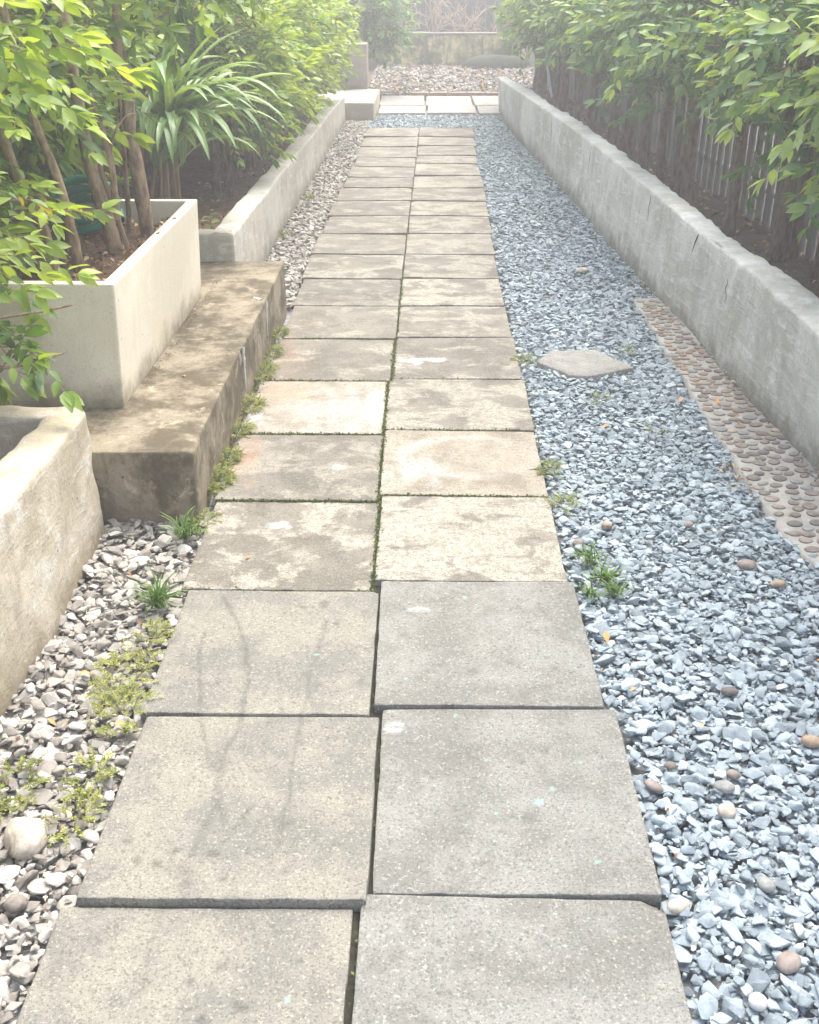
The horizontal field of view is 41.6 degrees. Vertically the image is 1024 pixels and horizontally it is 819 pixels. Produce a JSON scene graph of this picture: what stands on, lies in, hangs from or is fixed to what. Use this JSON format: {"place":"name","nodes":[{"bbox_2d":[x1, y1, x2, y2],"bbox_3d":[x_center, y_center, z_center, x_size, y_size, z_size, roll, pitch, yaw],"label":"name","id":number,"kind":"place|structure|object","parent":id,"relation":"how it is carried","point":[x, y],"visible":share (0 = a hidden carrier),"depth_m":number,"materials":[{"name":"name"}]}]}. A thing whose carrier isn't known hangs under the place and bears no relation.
{"place":"outdoors","nodes":[
{"label":"outdoors","id":0,"kind":"place"},
{"bbox_2d":[0,515,207,1023],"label":"gravel","id":1,"kind":"structure","parent":0,"point":[32,711],"depth_m":2.26,"materials":[{"name":"gravel"}]},
{"bbox_2d":[3,816,46,859],"bbox_3d":[-0.690,0.584,1.933,0.074,0.054,0.103,-9,28,-17],"label":"stone","id":2,"kind":"object","parent":1,"relation":"on","point":[24,837],"visible":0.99,"depth_m":1.91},
{"bbox_2d":[0,750,52,822],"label":"weed clump","id":3,"kind":"object","parent":1,"relation":"on","point":[35,781],"visible":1,"depth_m":2.03,"materials":[{"name":"green plant"}]},
{"bbox_2d":[40,783,106,848],"bbox_3d":[-0.612,0.546,1.967,0.102,0.047,0.172,8,28,16],"label":"weed clump","id":4,"kind":"object","parent":1,"relation":"on","point":[95,794],"visible":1,"depth_m":1.98,"materials":[{"name":"green plant"}]},
{"bbox_2d":[58,746,121,802],"bbox_3d":[-0.611,0.498,2.056,0.113,0.043,0.157,0,27,1],"label":"weed clump","id":5,"kind":"object","parent":1,"relation":"on","point":[92,758],"visible":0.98,"depth_m":2.08,"materials":[{"name":"green plant"}]},
{"bbox_2d":[82,642,164,707],"bbox_3d":[-0.626,0.352,2.353,0.175,0.040,0.233,0,27,1],"label":"weed clump","id":6,"kind":"object","parent":1,"relation":"on","point":[114,658],"visible":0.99,"depth_m":2.36,"materials":[{"name":"green plant"}]},
{"bbox_2d":[85,677,162,736],"bbox_3d":[-0.597,0.399,2.248,0.149,0.041,0.202,0,27,1],"label":"weed clump","id":7,"kind":"object","parent":1,"relation":"on","point":[128,725],"visible":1,"depth_m":2.25,"materials":[{"name":"green plant"}]},
{"bbox_2d":[118,616,174,662],"bbox_3d":[-0.602,0.281,2.477,0.124,0.048,0.193,0,27,1],"label":"weed clump","id":8,"kind":"object","parent":1,"relation":"on","point":[165,624],"visible":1,"depth_m":2.49,"materials":[{"name":"green plant"}]},
{"bbox_2d":[124,563,190,617],"bbox_3d":[-0.604,0.190,2.600,0.168,0.095,0.156,9,29,17],"label":"grass tuft","id":9,"kind":"object","parent":1,"relation":"on","point":[158,598],"visible":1,"depth_m":2.61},
{"bbox_2d":[153,506,207,544],"bbox_3d":[-0.629,0.032,2.921,0.143,0.084,0.158,22,34,36],"label":"grass tuft","id":10,"kind":"object","parent":1,"relation":"on","point":[183,532],"visible":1,"depth_m":2.93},
{"bbox_2d":[0,98,818,1023],"bbox_3d":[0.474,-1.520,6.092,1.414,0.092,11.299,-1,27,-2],"label":"gravel","id":11,"kind":"structure","parent":0,"point":[769,760],"depth_m":2.66,"materials":[{"name":"gravel"}]},
{"bbox_2d":[0,405,104,723],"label":"planter","id":12,"kind":"object","parent":11,"relation":"on","point":[52,529],"visible":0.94,"depth_m":2.52,"materials":[{"name":"beige paint"}]},
{"bbox_2d":[0,0,158,412],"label":"hedge tree","id":13,"kind":"object","parent":12,"relation":"on","point":[35,93],"visible":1,"depth_m":2.64,"materials":[{"name":"green plant"}]},
{"bbox_2d":[16,907,352,1023],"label":"paving slab","id":14,"kind":"structure","parent":11,"relation":"on","point":[178,966],"depth_m":1.69,"materials":[{"name":"concrete"}]},
{"bbox_2d":[82,261,286,530],"bbox_3d":[-1.199,-0.536,3.958,1.254,0.268,2.122,0,27,1],"label":"concrete bench","id":15,"kind":"object","parent":11,"relation":"on","point":[157,447],"visible":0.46,"depth_m":3.33,"materials":[{"name":"concrete"}]},
{"bbox_2d":[0,199,200,407],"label":"planter","id":16,"kind":"object","parent":15,"relation":"on","point":[114,332],"visible":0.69,"depth_m":3.27,"materials":[{"name":"beige"}]},
{"bbox_2d":[0,0,98,336],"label":"hedge tree","id":17,"kind":"object","parent":16,"relation":"in","point":[16,172],"visible":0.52,"depth_m":3.18,"materials":[{"name":"green plant"}]},
{"bbox_2d":[0,2,156,278],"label":"hedge tree","id":18,"kind":"object","parent":16,"relation":"in","point":[28,115],"visible":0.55,"depth_m":3.31,"materials":[{"name":"green plant"}]},
{"bbox_2d":[46,174,124,235],"bbox_3d":[-1.197,-1.127,3.950,0.287,0.149,0.252,0,36,1],"label":"garden hose","id":19,"kind":"object","parent":16,"relation":"on","point":[79,199],"visible":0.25,"depth_m":3.98,"materials":[{"name":"teal plastic"}]},
{"bbox_2d":[0,0,189,254],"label":"hedge tree","id":20,"kind":"object","parent":16,"relation":"on","point":[87,143],"visible":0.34,"depth_m":3.56,"materials":[{"name":"green plant"}]},
{"bbox_2d":[0,0,270,235],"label":"hedge tree","id":21,"kind":"object","parent":16,"relation":"in","point":[133,155],"visible":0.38,"depth_m":3.85,"materials":[{"name":"green plant"}]},
{"bbox_2d":[80,96,345,261],"bbox_3d":[-1.374,-2.553,7.762,1.370,0.380,6.505,0,27,1],"label":"planter","id":22,"kind":"object","parent":11,"relation":"on","point":[251,223],"visible":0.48,"depth_m":6.34,"materials":[{"name":"grey paint"}]},
{"bbox_2d":[1,3,144,198],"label":"hedge tree","id":23,"kind":"object","parent":22,"relation":"in","point":[81,169],"visible":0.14,"depth_m":4.35,"materials":[{"name":"green plant"}]},
{"bbox_2d":[18,4,183,196],"bbox_3d":[-1.639,-2.204,4.911,1.228,1.989,1.231,21,34,34],"label":"hedge tree","id":24,"kind":"object","parent":22,"relation":"in","point":[152,42],"visible":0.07,"depth_m":4.91,"materials":[{"name":"green plant"}]},
{"bbox_2d":[35,0,208,198],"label":"hedge tree","id":25,"kind":"object","parent":22,"relation":"in","point":[117,167],"visible":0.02,"depth_m":5.74,"materials":[{"name":"green plant"}]},
{"bbox_2d":[68,1,294,198],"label":"strap leaf plant","id":26,"kind":"object","parent":22,"relation":"in","point":[178,111],"visible":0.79,"depth_m":4.73,"materials":[{"name":"green plant"}]},
{"bbox_2d":[140,0,306,199],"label":"hedge tree","id":27,"kind":"object","parent":22,"relation":"in","point":[268,140],"visible":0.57,"depth_m":5.78,"materials":[{"name":"green plant"}]},
{"bbox_2d":[144,0,325,187],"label":"hedge tree","id":28,"kind":"object","parent":22,"relation":"in","point":[291,95],"visible":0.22,"depth_m":6.08,"materials":[{"name":"green plant"}]},
{"bbox_2d":[157,0,321,177],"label":"hedge tree","id":29,"kind":"object","parent":22,"relation":"in","point":[299,131],"visible":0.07,"depth_m":6.46,"materials":[{"name":"green plant"}]},
{"bbox_2d":[187,0,329,169],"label":"hedge tree","id":30,"kind":"object","parent":22,"relation":"in","point":[248,163],"visible":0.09,"depth_m":6.77,"materials":[{"name":"green plant"}]},
{"bbox_2d":[195,0,341,153],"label":"hedge tree","id":31,"kind":"object","parent":22,"relation":"in","point":[319,65],"visible":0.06,"depth_m":7.49,"materials":[{"name":"green plant"}]},
{"bbox_2d":[212,0,334,157],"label":"hedge tree","id":32,"kind":"object","parent":22,"relation":"in","point":[308,28],"visible":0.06,"depth_m":7.07,"materials":[{"name":"green plant"}]},
{"bbox_2d":[276,0,348,135],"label":"hedge tree","id":33,"kind":"object","parent":22,"relation":"in","point":[328,26],"visible":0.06,"depth_m":8.02,"materials":[{"name":"green plant"}]},
{"bbox_2d":[282,0,352,128],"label":"hedge tree","id":34,"kind":"object","parent":22,"relation":"in","point":[344,58],"visible":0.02,"depth_m":8.42,"materials":[{"name":"green plant"}]},
{"bbox_2d":[77,716,378,911],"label":"paving slab","id":35,"kind":"structure","parent":11,"relation":"on","point":[241,812],"depth_m":1.97,"materials":[{"name":"concrete"}]},
{"bbox_2d":[142,590,378,723],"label":"paving slab","id":36,"kind":"structure","parent":11,"relation":"on","point":[228,653],"depth_m":2.43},
{"bbox_2d":[181,502,378,597],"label":"paving slab","id":37,"kind":"structure","parent":11,"relation":"on","point":[310,546],"depth_m":2.88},
{"bbox_2d":[215,435,382,504],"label":"paving slab","id":38,"kind":"structure","parent":11,"relation":"on","point":[311,467],"depth_m":3.33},
{"bbox_2d":[207,464,238,496],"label":"weed clump","id":39,"kind":"object","parent":38,"relation":"on","point":[229,479],"visible":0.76,"depth_m":3.25,"materials":[{"name":"green plant"}]},
{"bbox_2d":[241,381,386,434],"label":"paving slab","id":40,"kind":"structure","parent":11,"relation":"on","point":[323,407],"depth_m":3.79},
{"bbox_2d":[266,120,370,307],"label":"gravel","id":41,"kind":"structure","parent":11,"relation":"on","point":[342,155],"depth_m":6.90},
{"bbox_2d":[266,339,393,381],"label":"paving slab","id":42,"kind":"structure","parent":11,"relation":"on","point":[329,359],"depth_m":4.25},
{"bbox_2d":[284,306,397,340],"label":"paving slab","id":43,"kind":"structure","parent":11,"relation":"on","point":[351,322],"depth_m":4.68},
{"bbox_2d":[293,279,400,308],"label":"paving slab","id":44,"kind":"structure","parent":11,"relation":"on","point":[331,292],"depth_m":5.10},
{"bbox_2d":[317,89,379,120],"bbox_3d":[-0.940,-4.255,11.289,1.204,0.218,1.327,0,27,1],"label":"concrete step","id":45,"kind":"object","parent":11,"relation":"on","point":[361,104],"visible":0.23,"depth_m":10.82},
{"bbox_2d":[315,42,368,88],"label":"concrete pier","id":46,"kind":"structure","parent":45,"relation":"on","point":[359,64],"depth_m":11.71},
{"bbox_2d":[302,254,403,283],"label":"paving slab","id":47,"kind":"structure","parent":11,"relation":"on","point":[363,267],"depth_m":5.53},
{"bbox_2d":[311,234,405,255],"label":"paving slab","id":48,"kind":"structure","parent":11,"relation":"on","point":[346,244],"depth_m":5.98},
{"bbox_2d":[322,216,408,235],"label":"paving slab","id":49,"kind":"structure","parent":11,"relation":"on","point":[383,225],"depth_m":6.41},
{"bbox_2d":[328,201,409,218],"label":"paving slab","id":50,"kind":"structure","parent":11,"relation":"on","point":[369,208],"depth_m":6.85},
{"bbox_2d":[336,188,411,202],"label":"paving slab","id":51,"kind":"structure","parent":11,"relation":"on","point":[374,194],"depth_m":7.26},
{"bbox_2d":[343,177,412,189],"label":"paving slab","id":52,"kind":"structure","parent":11,"relation":"on","point":[383,182],"depth_m":7.65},
{"bbox_2d":[348,167,414,179],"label":"paving slab","id":53,"kind":"structure","parent":11,"relation":"on","point":[371,172],"depth_m":8.02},
{"bbox_2d":[344,130,419,1023],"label":"joint dirt","id":54,"kind":"structure","parent":11,"relation":"on","point":[350,990],"depth_m":1.95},
{"bbox_2d":[185,93,651,1015],"bbox_3d":[0.343,-2.066,7.106,1.756,0.033,12.895,0,27,1],"label":"moss","id":55,"kind":"object","parent":54,"relation":"on","point":[381,453],"visible":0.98,"depth_m":3.52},
{"bbox_2d":[354,157,415,167],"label":"paving slab","id":56,"kind":"structure","parent":11,"relation":"on","point":[381,162],"depth_m":8.43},
{"bbox_2d":[357,147,416,158],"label":"paving slab","id":57,"kind":"structure","parent":11,"relation":"on","point":[397,152],"depth_m":8.87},
{"bbox_2d":[360,137,417,146],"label":"paving slab","id":58,"kind":"structure","parent":11,"relation":"on","point":[390,142],"depth_m":9.36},
{"bbox_2d":[364,128,419,137],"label":"paving slab","id":59,"kind":"structure","parent":11,"relation":"on","point":[392,132],"depth_m":9.89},
{"bbox_2d":[379,96,423,108],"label":"paving slab","id":60,"kind":"structure","parent":11,"relation":"on","point":[403,100],"depth_m":11.99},
{"bbox_2d":[378,105,425,116],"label":"paving slab","id":61,"kind":"structure","parent":11,"relation":"on","point":[386,110],"depth_m":11.29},
{"bbox_2d":[419,127,474,139],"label":"paving slab","id":62,"kind":"structure","parent":11,"relation":"on","point":[444,132],"depth_m":9.89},
{"bbox_2d":[418,137,475,150],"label":"paving slab","id":63,"kind":"structure","parent":11,"relation":"on","point":[444,141],"depth_m":9.39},
{"bbox_2d":[416,156,477,164],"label":"paving slab","id":64,"kind":"structure","parent":11,"relation":"on","point":[446,159],"depth_m":8.51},
{"bbox_2d":[415,164,479,176],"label":"paving slab","id":65,"kind":"structure","parent":11,"relation":"on","point":[446,169],"depth_m":8.10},
{"bbox_2d":[418,146,476,157],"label":"paving slab","id":66,"kind":"structure","parent":11,"relation":"on","point":[446,151],"depth_m":8.91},
{"bbox_2d":[411,188,485,201],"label":"paving slab","id":67,"kind":"structure","parent":11,"relation":"on","point":[453,194],"depth_m":7.25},
{"bbox_2d":[413,176,483,188],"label":"paving slab","id":68,"kind":"structure","parent":11,"relation":"on","point":[448,181],"depth_m":7.68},
{"bbox_2d":[426,96,471,109],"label":"paving slab","id":69,"kind":"structure","parent":11,"relation":"on","point":[448,100],"depth_m":12.11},
{"bbox_2d":[410,201,488,217],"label":"paving slab","id":70,"kind":"structure","parent":11,"relation":"on","point":[444,208],"depth_m":6.83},
{"bbox_2d":[406,234,494,258],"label":"paving slab","id":71,"kind":"structure","parent":11,"relation":"on","point":[449,244],"depth_m":5.99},
{"bbox_2d":[409,216,491,238],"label":"paving slab","id":72,"kind":"structure","parent":11,"relation":"on","point":[446,225],"depth_m":6.41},
{"bbox_2d":[403,254,498,278],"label":"paving slab","id":73,"kind":"structure","parent":11,"relation":"on","point":[450,266],"depth_m":5.54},
{"bbox_2d":[400,279,503,306],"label":"paving slab","id":74,"kind":"structure","parent":11,"relation":"on","point":[454,292],"depth_m":5.11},
{"bbox_2d":[427,105,476,117],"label":"paving slab","id":75,"kind":"structure","parent":11,"relation":"on","point":[452,110],"depth_m":11.26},
{"bbox_2d":[397,306,511,337],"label":"paving slab","id":76,"kind":"structure","parent":11,"relation":"on","point":[451,322],"depth_m":4.69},
{"bbox_2d":[393,338,521,379],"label":"paving slab","id":77,"kind":"structure","parent":11,"relation":"on","point":[455,358],"depth_m":4.26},
{"bbox_2d":[385,379,534,432],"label":"paving slab","id":78,"kind":"structure","parent":11,"relation":"on","point":[461,405],"depth_m":3.81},
{"bbox_2d":[380,430,547,499],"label":"paving slab","id":79,"kind":"structure","parent":11,"relation":"on","point":[444,463],"depth_m":3.37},
{"bbox_2d":[375,496,566,585],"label":"paving slab","id":80,"kind":"structure","parent":11,"relation":"on","point":[464,539],"depth_m":2.92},
{"bbox_2d":[374,581,603,713],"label":"paving slab","id":81,"kind":"structure","parent":11,"relation":"on","point":[484,645],"depth_m":2.46,"materials":[{"name":"concrete"}]},
{"bbox_2d":[373,709,661,909],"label":"paving slab","id":82,"kind":"structure","parent":11,"relation":"on","point":[505,803],"depth_m":2.00,"materials":[{"name":"concrete"}]},
{"bbox_2d":[352,894,691,1023],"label":"paving slab","id":83,"kind":"structure","parent":11,"relation":"on","point":[447,960],"depth_m":1.70,"materials":[{"name":"concrete"}]},
{"bbox_2d":[537,350,633,383],"bbox_3d":[0.663,-0.574,4.220,0.292,0.039,0.316,-14,30,-25],"label":"stepping stone","id":84,"kind":"object","parent":11,"relation":"on","point":[585,364],"visible":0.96,"depth_m":4.17,"materials":[{"name":"stone"}]},
{"bbox_2d":[497,76,818,470],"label":"garden wall","id":85,"kind":"structure","parent":11,"relation":"on","point":[750,320],"depth_m":4.46,"materials":[{"name":"grey paint"}]},
{"bbox_2d":[634,298,818,570],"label":"pebble mosaic strip","id":86,"kind":"object","parent":11,"relation":"on","point":[766,460],"visible":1,"depth_m":3.53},
{"bbox_2d":[776,950,800,973],"bbox_3d":[0.595,0.707,1.690,0.042,0.024,0.035,-31,36,-23],"label":"pebble","id":87,"kind":"object","parent":11,"relation":"on","point":[788,961],"visible":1,"depth_m":1.68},
{"bbox_2d":[368,70,525,98],"bbox_3d":[0.116,-5.616,14.116,4.700,0.059,3.550,0,27,1],"label":"back bed","id":88,"kind":"object","parent":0,"point":[371,72],"visible":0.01,"depth_m":13.87,"materials":[{"name":"brown soil"}]},
{"bbox_2d":[342,0,424,68],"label":"shrub","id":89,"kind":"object","parent":88,"relation":"on","point":[380,34],"visible":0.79,"depth_m":12.34,"materials":[{"name":"green plant"}]},
{"bbox_2d":[7,63,818,930],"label":"leaf litter","id":90,"kind":"object","parent":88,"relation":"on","point":[163,221],"visible":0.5,"depth_m":5.69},
{"bbox_2d":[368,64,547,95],"bbox_3d":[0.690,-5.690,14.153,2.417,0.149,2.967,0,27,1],"label":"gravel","id":91,"kind":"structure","parent":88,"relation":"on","point":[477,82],"depth_m":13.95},
{"bbox_2d":[461,54,529,69],"bbox_3d":[1.214,-6.303,15.230,0.986,0.314,0.453,0,27,1],"label":"mossy rock","id":92,"kind":"object","parent":88,"relation":"on","point":[503,62],"visible":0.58,"depth_m":15.06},
{"bbox_2d":[356,0,804,171],"bbox_3d":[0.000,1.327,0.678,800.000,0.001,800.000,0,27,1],"label":"ground","id":93,"kind":"structure","parent":0,"point":[372,64],"depth_m":14.68,"materials":[{"name":"soil"}]},
{"bbox_2d":[387,32,521,73],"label":"back wall","id":94,"kind":"structure","parent":93,"relation":"on","point":[440,48],"depth_m":15.38,"materials":[{"name":"paint"}]},
{"bbox_2d":[529,88,818,293],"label":"soil","id":95,"kind":"structure","parent":0,"point":[745,236],"depth_m":5.64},
{"bbox_2d":[490,4,539,87],"bbox_3d":[1.344,-5.259,11.311,1.115,1.798,1.054,-2,27,-4],"label":"hedge tree","id":96,"kind":"object","parent":95,"relation":"on","point":[505,33],"visible":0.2,"depth_m":11.48,"materials":[{"name":"green plant"}]},
{"bbox_2d":[495,0,570,94],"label":"hedge tree","id":97,"kind":"object","parent":95,"relation":"on","point":[513,47],"visible":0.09,"depth_m":10.27,"materials":[{"name":"green plant"}]},
{"bbox_2d":[494,0,573,106],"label":"hedge tree","id":98,"kind":"object","parent":95,"relation":"on","point":[555,93],"visible":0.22,"depth_m":9.84,"materials":[{"name":"green plant"}]},
{"bbox_2d":[503,0,573,111],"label":"hedge tree","id":99,"kind":"object","parent":95,"relation":"on","point":[563,94],"visible":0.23,"depth_m":9.23,"materials":[{"name":"green plant"}]},
{"bbox_2d":[515,0,583,120],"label":"hedge tree","id":100,"kind":"object","parent":95,"relation":"on","point":[578,91],"visible":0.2,"depth_m":8.73,"materials":[{"name":"green plant"}]},
{"bbox_2d":[519,0,602,132],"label":"hedge tree","id":101,"kind":"object","parent":95,"relation":"on","point":[592,112],"visible":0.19,"depth_m":8.12,"materials":[{"name":"green plant"}]},
{"bbox_2d":[546,0,627,145],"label":"hedge tree","id":102,"kind":"object","parent":95,"relation":"on","point":[612,136],"visible":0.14,"depth_m":7.65,"materials":[{"name":"green plant"}]},
{"bbox_2d":[551,0,642,156],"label":"hedge tree","id":103,"kind":"object","parent":95,"relation":"on","point":[628,143],"visible":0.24,"depth_m":7.07,"materials":[{"name":"green plant"}]},
{"bbox_2d":[559,0,692,169],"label":"hedge tree","id":104,"kind":"object","parent":95,"relation":"on","point":[643,156],"visible":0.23,"depth_m":6.54,"materials":[{"name":"green plant"}]},
{"bbox_2d":[582,0,759,188],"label":"hedge tree","id":105,"kind":"object","parent":95,"relation":"on","point":[642,97],"visible":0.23,"depth_m":6.09,"materials":[{"name":"green plant"}]},
{"bbox_2d":[547,0,818,259],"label":"board fence","id":106,"kind":"object","parent":95,"relation":"on","point":[703,152],"visible":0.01,"depth_m":6.03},
{"bbox_2d":[602,0,799,206],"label":"hedge tree","id":107,"kind":"object","parent":95,"relation":"on","point":[684,187],"visible":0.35,"depth_m":5.46,"materials":[{"name":"green plant"}]},
{"bbox_2d":[632,0,817,236],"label":"hedge tree","id":108,"kind":"object","parent":95,"relation":"on","point":[729,223],"visible":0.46,"depth_m":5.02,"materials":[{"name":"green plant"}]},
{"bbox_2d":[684,0,818,261],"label":"hedge tree","id":109,"kind":"object","parent":95,"relation":"on","point":[777,248],"visible":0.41,"depth_m":4.51,"materials":[{"name":"green plant"}]},
{"bbox_2d":[714,0,818,297],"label":"hedge tree","id":110,"kind":"object","parent":95,"relation":"on","point":[778,80],"visible":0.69,"depth_m":3.86,"materials":[{"name":"green plant"}]},
{"bbox_2d":[741,2,818,221],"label":"hedge tree","id":111,"kind":"object","parent":95,"relation":"on","point":[797,209],"visible":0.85,"depth_m":3.42,"materials":[{"name":"green plant"}]},
{"bbox_2d":[743,0,818,243],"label":"hedge tree","id":112,"kind":"object","parent":95,"relation":"on","point":[786,147],"visible":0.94,"depth_m":3.39,"materials":[{"name":"green plant"}]},
{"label":"rear bed","id":113,"kind":"structure","parent":0,"visible":0},
{"bbox_2d":[349,0,511,37],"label":"wall","id":114,"kind":"structure","parent":113,"relation":"on","point":[469,9],"depth_m":17.79,"materials":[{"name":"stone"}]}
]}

